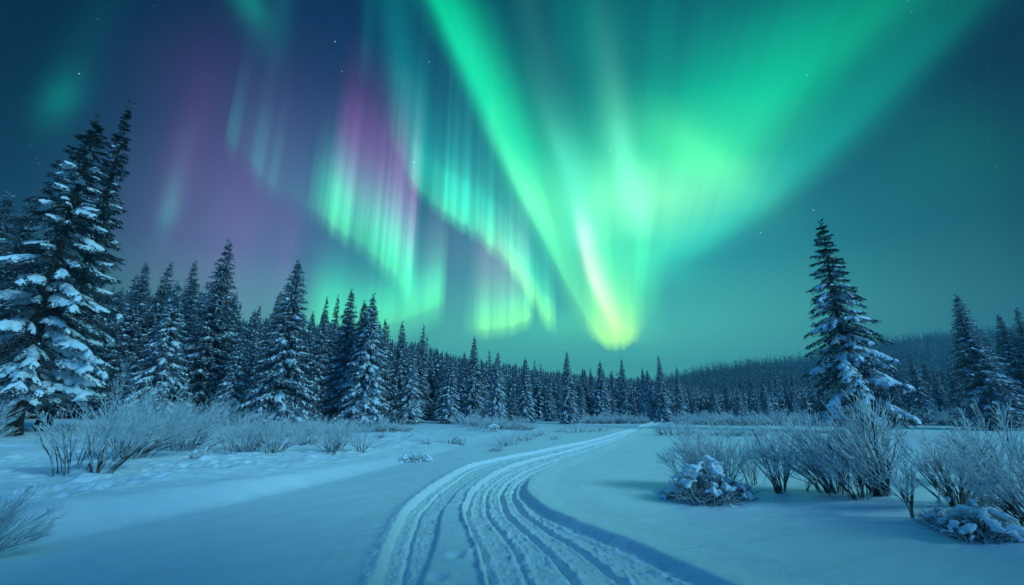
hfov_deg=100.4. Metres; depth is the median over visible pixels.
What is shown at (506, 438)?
twig tuft
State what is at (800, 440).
willow shrub
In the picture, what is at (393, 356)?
spruce tree
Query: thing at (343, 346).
spruce tree
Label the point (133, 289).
spruce tree
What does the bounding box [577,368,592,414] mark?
spruce tree
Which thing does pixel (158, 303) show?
spruce tree
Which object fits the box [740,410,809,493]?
willow shrub
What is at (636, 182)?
sky
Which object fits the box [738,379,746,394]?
spruce tree
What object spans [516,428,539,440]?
twig tuft
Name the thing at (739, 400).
spruce tree
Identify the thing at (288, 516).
snow ground
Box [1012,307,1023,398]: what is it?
spruce tree
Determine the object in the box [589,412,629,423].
willow shrub
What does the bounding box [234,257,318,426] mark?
spruce tree
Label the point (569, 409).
spruce tree
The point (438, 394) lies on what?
spruce tree
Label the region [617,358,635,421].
spruce tree
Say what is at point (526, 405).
spruce tree
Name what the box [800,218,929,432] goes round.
spruce tree
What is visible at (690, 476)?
snow covered bush
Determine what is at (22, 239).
spruce tree
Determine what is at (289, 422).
willow shrub
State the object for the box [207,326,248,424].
spruce tree
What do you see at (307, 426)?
willow shrub
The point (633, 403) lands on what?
spruce tree
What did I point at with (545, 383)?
spruce tree
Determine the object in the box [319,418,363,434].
willow shrub
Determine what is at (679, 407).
spruce tree
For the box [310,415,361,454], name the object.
willow shrub
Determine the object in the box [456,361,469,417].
spruce tree
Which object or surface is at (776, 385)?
spruce tree
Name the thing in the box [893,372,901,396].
spruce tree
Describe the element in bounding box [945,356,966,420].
spruce tree
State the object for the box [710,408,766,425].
willow shrub
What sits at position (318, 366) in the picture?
spruce tree
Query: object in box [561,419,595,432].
twig tuft
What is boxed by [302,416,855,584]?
trail
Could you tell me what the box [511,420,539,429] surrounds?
willow shrub
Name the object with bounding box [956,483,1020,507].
snow covered bush
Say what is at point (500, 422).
willow shrub
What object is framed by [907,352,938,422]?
spruce tree
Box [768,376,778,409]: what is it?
spruce tree
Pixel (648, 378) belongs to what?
spruce tree
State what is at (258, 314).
spruce tree
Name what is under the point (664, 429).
willow shrub
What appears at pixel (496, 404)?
spruce tree
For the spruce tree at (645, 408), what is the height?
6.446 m
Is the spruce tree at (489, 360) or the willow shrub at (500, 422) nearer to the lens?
the willow shrub at (500, 422)
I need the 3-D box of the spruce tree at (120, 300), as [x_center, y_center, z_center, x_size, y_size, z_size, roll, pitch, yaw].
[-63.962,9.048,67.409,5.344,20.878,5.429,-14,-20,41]
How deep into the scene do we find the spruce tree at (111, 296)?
73.14 m
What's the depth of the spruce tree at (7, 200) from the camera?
35.79 m
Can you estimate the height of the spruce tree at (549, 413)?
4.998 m
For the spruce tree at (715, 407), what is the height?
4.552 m
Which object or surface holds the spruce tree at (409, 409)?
on the snow ground
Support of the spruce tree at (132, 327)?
on the snow ground
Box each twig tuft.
[376,432,386,437]
[421,437,432,444]
[434,429,464,444]
[486,443,503,451]
[495,430,523,446]
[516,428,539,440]
[531,428,547,435]
[548,434,560,439]
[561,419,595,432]
[588,425,612,431]
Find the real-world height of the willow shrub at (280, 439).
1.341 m
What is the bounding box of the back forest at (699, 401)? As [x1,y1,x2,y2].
[0,230,1021,418]
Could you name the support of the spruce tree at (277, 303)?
on the snow ground
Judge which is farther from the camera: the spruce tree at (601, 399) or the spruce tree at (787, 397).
the spruce tree at (787, 397)
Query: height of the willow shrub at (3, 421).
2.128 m
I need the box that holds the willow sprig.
[805,473,819,491]
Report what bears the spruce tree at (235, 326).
on the snow ground
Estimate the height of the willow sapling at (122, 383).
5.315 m
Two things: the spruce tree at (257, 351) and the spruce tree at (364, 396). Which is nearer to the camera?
the spruce tree at (364, 396)
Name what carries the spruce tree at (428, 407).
on the snow ground
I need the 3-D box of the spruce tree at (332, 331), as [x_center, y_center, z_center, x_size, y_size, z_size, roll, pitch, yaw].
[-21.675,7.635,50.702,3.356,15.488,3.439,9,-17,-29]
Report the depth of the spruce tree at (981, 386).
33.06 m
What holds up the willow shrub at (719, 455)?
on the snow ground
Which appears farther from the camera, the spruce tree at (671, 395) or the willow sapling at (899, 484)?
the spruce tree at (671, 395)
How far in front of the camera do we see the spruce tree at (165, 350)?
34.16 m
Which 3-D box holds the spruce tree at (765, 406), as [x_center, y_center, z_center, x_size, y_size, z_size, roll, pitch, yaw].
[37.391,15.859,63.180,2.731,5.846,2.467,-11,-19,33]
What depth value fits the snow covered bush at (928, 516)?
5.85 m
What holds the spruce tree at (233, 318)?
on the snow ground
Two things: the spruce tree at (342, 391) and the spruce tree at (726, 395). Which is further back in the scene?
the spruce tree at (726, 395)
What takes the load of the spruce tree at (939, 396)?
on the snow ground
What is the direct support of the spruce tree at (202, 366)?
on the snow ground
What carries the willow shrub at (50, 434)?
on the snow ground
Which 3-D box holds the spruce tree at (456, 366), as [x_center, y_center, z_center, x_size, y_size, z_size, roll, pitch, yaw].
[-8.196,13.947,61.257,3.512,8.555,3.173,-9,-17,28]
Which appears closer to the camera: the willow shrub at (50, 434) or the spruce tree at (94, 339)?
the willow shrub at (50, 434)
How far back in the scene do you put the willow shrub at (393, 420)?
43.08 m
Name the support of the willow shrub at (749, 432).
on the snow ground
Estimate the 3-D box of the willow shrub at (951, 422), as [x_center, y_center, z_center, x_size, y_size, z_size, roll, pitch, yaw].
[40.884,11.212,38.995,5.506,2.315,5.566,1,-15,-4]
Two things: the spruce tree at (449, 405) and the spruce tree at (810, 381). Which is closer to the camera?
the spruce tree at (449, 405)
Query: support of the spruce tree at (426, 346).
on the snow ground
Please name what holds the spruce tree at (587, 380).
on the snow ground
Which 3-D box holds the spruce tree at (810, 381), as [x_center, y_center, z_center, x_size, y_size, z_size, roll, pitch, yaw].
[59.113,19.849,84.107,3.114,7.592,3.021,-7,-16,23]
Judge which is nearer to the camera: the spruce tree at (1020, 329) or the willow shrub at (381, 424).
the willow shrub at (381, 424)
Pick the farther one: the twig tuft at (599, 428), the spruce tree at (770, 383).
the spruce tree at (770, 383)
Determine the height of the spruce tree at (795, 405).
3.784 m
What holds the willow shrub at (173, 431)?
on the snow ground
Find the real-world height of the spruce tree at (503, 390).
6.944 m
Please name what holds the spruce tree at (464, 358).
on the snow ground
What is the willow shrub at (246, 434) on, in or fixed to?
on the snow ground
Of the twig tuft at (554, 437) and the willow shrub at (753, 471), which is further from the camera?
the twig tuft at (554, 437)
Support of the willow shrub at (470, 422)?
on the snow ground
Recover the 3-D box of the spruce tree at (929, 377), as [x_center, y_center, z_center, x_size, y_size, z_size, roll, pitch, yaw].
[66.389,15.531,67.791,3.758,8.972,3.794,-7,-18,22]
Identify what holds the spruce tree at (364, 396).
on the snow ground
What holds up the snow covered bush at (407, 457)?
on the snow ground
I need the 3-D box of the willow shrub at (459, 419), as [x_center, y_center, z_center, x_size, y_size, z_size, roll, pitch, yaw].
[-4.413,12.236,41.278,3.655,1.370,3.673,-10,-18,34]
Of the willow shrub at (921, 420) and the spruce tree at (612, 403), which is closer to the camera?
the willow shrub at (921, 420)
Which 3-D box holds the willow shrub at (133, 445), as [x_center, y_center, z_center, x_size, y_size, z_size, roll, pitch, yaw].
[-9.864,3.544,10.635,2.171,2.136,1.978,0,-15,0]
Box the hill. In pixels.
[687,339,997,389]
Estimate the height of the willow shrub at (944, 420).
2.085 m
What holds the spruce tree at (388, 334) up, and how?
on the snow ground
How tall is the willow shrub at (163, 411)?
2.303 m
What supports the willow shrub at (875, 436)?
on the snow ground
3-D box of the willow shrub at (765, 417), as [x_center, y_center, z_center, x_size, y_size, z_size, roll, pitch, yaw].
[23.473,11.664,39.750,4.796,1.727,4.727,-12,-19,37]
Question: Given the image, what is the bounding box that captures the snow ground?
[0,415,1023,584]
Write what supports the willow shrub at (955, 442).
on the snow ground
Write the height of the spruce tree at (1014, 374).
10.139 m
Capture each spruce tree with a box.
[0,100,137,430]
[0,111,126,436]
[0,190,24,415]
[0,199,43,412]
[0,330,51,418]
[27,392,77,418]
[32,316,87,418]
[62,319,104,418]
[73,262,151,418]
[99,286,115,323]
[104,261,175,413]
[106,287,124,322]
[109,274,137,335]
[118,281,193,421]
[169,237,242,420]
[171,260,202,405]
[182,277,198,328]
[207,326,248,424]
[225,292,240,356]
[225,303,243,358]
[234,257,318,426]
[237,342,254,414]
[240,311,260,363]
[242,291,281,418]
[242,317,269,415]
[256,305,261,329]
[300,296,329,420]
[305,312,316,331]
[316,287,358,423]
[316,296,340,420]
[332,299,367,426]
[333,293,389,426]
[378,320,394,415]
[385,321,416,420]
[385,325,391,347]
[386,354,395,402]
[390,343,395,379]
[393,344,423,423]
[415,324,429,419]
[421,376,432,419]
[424,338,431,368]
[430,350,440,397]
[430,360,445,420]
[435,354,460,423]
[454,360,460,379]
[455,366,462,390]
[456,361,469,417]
[458,335,486,420]
[461,352,467,374]
[475,360,489,417]
[481,351,508,421]
[485,350,492,381]
[500,370,509,418]
[506,385,519,420]
[514,358,538,422]
[532,361,541,389]
[541,372,547,393]
[541,384,556,420]
[553,380,562,419]
[555,351,581,423]
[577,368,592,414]
[577,384,588,418]
[583,370,589,395]
[589,360,612,421]
[589,375,594,412]
[608,371,615,390]
[608,386,619,416]
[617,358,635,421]
[628,388,638,418]
[637,369,654,421]
[645,371,650,386]
[652,355,673,422]
[668,378,675,414]
[672,366,687,420]
[707,389,723,416]
[724,385,732,410]
[732,384,746,417]
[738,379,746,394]
[746,375,753,398]
[757,380,775,417]
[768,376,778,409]
[771,371,781,393]
[781,383,791,414]
[789,376,797,396]
[790,393,801,417]
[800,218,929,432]
[807,377,815,391]
[887,364,906,403]
[892,388,903,409]
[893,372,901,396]
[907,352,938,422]
[922,362,932,389]
[931,370,950,419]
[931,378,951,414]
[944,294,1023,429]
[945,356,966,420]
[992,313,1023,415]
[995,335,1005,355]
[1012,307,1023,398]
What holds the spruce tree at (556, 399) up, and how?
on the snow ground
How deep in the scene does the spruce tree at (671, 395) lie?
60.93 m
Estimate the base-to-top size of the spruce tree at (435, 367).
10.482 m
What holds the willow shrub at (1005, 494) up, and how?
on the snow ground
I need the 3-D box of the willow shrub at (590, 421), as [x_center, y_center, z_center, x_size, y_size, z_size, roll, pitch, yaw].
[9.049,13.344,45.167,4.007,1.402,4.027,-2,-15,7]
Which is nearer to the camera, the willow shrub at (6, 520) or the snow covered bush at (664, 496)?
the willow shrub at (6, 520)
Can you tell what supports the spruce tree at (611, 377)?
on the snow ground
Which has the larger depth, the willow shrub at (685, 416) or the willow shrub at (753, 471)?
the willow shrub at (685, 416)
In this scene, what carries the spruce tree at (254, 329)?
on the snow ground
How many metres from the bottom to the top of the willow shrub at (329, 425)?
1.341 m
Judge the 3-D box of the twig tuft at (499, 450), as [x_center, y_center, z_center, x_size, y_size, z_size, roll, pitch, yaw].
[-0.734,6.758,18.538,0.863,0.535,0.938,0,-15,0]
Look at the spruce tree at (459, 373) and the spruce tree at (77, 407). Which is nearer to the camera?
the spruce tree at (77, 407)
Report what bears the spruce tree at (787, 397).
on the snow ground
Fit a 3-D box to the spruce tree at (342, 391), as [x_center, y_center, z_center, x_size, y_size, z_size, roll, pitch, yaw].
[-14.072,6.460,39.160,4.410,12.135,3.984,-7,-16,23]
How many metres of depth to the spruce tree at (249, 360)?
49.38 m
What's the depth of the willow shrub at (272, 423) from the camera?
24.23 m
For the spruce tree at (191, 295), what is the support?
on the snow ground
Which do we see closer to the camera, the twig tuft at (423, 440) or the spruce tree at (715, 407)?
the twig tuft at (423, 440)
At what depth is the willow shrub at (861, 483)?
7.45 m
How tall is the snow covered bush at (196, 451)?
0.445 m
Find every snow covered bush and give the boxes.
[185,446,213,458]
[399,449,432,462]
[482,424,500,432]
[647,455,776,507]
[653,480,703,499]
[910,497,998,532]
[916,494,1023,544]
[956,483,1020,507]
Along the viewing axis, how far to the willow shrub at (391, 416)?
43.75 m
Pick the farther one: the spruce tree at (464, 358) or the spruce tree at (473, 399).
the spruce tree at (464, 358)
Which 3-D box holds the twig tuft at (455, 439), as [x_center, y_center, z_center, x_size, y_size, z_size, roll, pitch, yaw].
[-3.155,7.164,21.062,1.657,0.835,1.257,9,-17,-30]
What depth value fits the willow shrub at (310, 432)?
18.99 m
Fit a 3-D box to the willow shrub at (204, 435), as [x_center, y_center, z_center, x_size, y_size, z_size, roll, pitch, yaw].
[-12.155,5.156,17.204,3.989,2.603,3.983,13,-19,-39]
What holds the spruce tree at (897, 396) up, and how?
on the snow ground
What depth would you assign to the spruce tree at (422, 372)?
51.00 m
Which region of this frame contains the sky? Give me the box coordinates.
[0,0,1023,385]
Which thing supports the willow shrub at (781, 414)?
on the snow ground
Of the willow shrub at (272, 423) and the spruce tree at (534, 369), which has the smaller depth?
the willow shrub at (272, 423)
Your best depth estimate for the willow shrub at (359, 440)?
16.29 m
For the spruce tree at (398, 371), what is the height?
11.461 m
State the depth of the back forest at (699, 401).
65.65 m
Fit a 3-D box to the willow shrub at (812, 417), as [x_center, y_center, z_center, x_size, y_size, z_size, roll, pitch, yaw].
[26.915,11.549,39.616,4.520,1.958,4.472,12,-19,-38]
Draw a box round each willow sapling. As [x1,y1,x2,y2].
[105,357,142,415]
[861,441,930,518]
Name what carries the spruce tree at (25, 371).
on the snow ground
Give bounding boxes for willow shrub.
[0,399,25,440]
[0,483,69,554]
[23,406,124,475]
[68,391,176,473]
[86,376,231,461]
[129,398,202,438]
[149,393,263,451]
[199,409,289,452]
[227,414,292,436]
[247,415,314,435]
[253,417,307,453]
[277,418,327,436]
[288,410,332,445]
[305,415,343,434]
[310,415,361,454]
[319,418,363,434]
[344,424,378,452]
[351,416,390,432]
[367,419,406,431]
[382,410,400,420]
[383,412,396,421]
[386,418,415,431]
[449,412,482,424]
[461,412,501,426]
[475,414,517,429]
[490,416,532,430]
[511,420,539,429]
[580,412,616,423]
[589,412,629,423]
[613,412,650,423]
[629,415,652,423]
[652,419,701,435]
[656,443,701,473]
[664,412,699,420]
[667,418,756,485]
[669,410,718,424]
[691,410,743,425]
[705,422,747,436]
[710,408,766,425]
[725,431,779,483]
[727,424,771,435]
[734,406,865,495]
[735,409,790,425]
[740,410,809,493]
[753,408,811,425]
[773,407,824,425]
[803,427,892,499]
[813,386,920,496]
[881,404,949,425]
[892,418,1020,506]
[907,405,971,425]
[922,397,1023,485]
[926,408,963,424]
[930,423,1023,526]
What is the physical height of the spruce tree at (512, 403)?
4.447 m
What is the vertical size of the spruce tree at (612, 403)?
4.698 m
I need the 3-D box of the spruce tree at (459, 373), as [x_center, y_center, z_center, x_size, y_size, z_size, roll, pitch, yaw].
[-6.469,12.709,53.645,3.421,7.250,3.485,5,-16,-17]
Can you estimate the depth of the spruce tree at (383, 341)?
46.27 m
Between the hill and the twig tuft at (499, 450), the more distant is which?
the hill
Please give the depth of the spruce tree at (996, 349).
80.47 m
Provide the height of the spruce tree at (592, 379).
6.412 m
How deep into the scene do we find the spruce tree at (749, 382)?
82.63 m
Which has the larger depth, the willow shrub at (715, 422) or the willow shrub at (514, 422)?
the willow shrub at (715, 422)
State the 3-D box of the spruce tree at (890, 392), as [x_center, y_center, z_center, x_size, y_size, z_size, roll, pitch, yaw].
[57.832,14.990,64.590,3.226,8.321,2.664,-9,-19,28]
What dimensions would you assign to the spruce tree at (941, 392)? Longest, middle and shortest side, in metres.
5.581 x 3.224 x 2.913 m
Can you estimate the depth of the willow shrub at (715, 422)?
39.94 m
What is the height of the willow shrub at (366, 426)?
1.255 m
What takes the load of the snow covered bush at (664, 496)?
on the snow ground
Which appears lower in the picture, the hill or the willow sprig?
the willow sprig
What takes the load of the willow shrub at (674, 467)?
on the snow ground
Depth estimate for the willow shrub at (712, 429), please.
25.44 m
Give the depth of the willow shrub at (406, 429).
30.15 m
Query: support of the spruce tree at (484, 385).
on the snow ground
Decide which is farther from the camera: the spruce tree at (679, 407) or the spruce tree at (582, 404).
the spruce tree at (582, 404)
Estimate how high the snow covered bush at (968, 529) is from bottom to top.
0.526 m
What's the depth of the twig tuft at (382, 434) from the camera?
22.91 m
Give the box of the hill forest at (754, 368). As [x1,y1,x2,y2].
[595,323,1023,394]
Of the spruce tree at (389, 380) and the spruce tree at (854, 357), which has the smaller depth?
the spruce tree at (854, 357)
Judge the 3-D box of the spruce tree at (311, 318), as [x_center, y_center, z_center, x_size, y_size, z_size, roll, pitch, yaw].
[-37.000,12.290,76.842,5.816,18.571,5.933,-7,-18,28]
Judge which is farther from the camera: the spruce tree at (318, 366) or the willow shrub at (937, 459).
the spruce tree at (318, 366)
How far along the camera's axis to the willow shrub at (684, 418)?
41.28 m
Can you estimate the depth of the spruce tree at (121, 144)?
27.71 m
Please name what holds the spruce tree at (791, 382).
on the snow ground
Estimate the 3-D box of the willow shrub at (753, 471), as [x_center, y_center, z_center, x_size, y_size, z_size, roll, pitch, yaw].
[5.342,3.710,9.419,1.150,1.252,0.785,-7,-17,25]
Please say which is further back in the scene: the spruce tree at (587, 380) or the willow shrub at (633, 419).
the spruce tree at (587, 380)
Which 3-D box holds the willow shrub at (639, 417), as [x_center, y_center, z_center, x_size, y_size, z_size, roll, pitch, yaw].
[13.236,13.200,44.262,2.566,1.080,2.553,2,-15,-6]
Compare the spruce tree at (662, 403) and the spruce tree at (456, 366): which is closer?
the spruce tree at (662, 403)
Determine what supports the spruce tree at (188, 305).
on the snow ground
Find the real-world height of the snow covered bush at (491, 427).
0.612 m

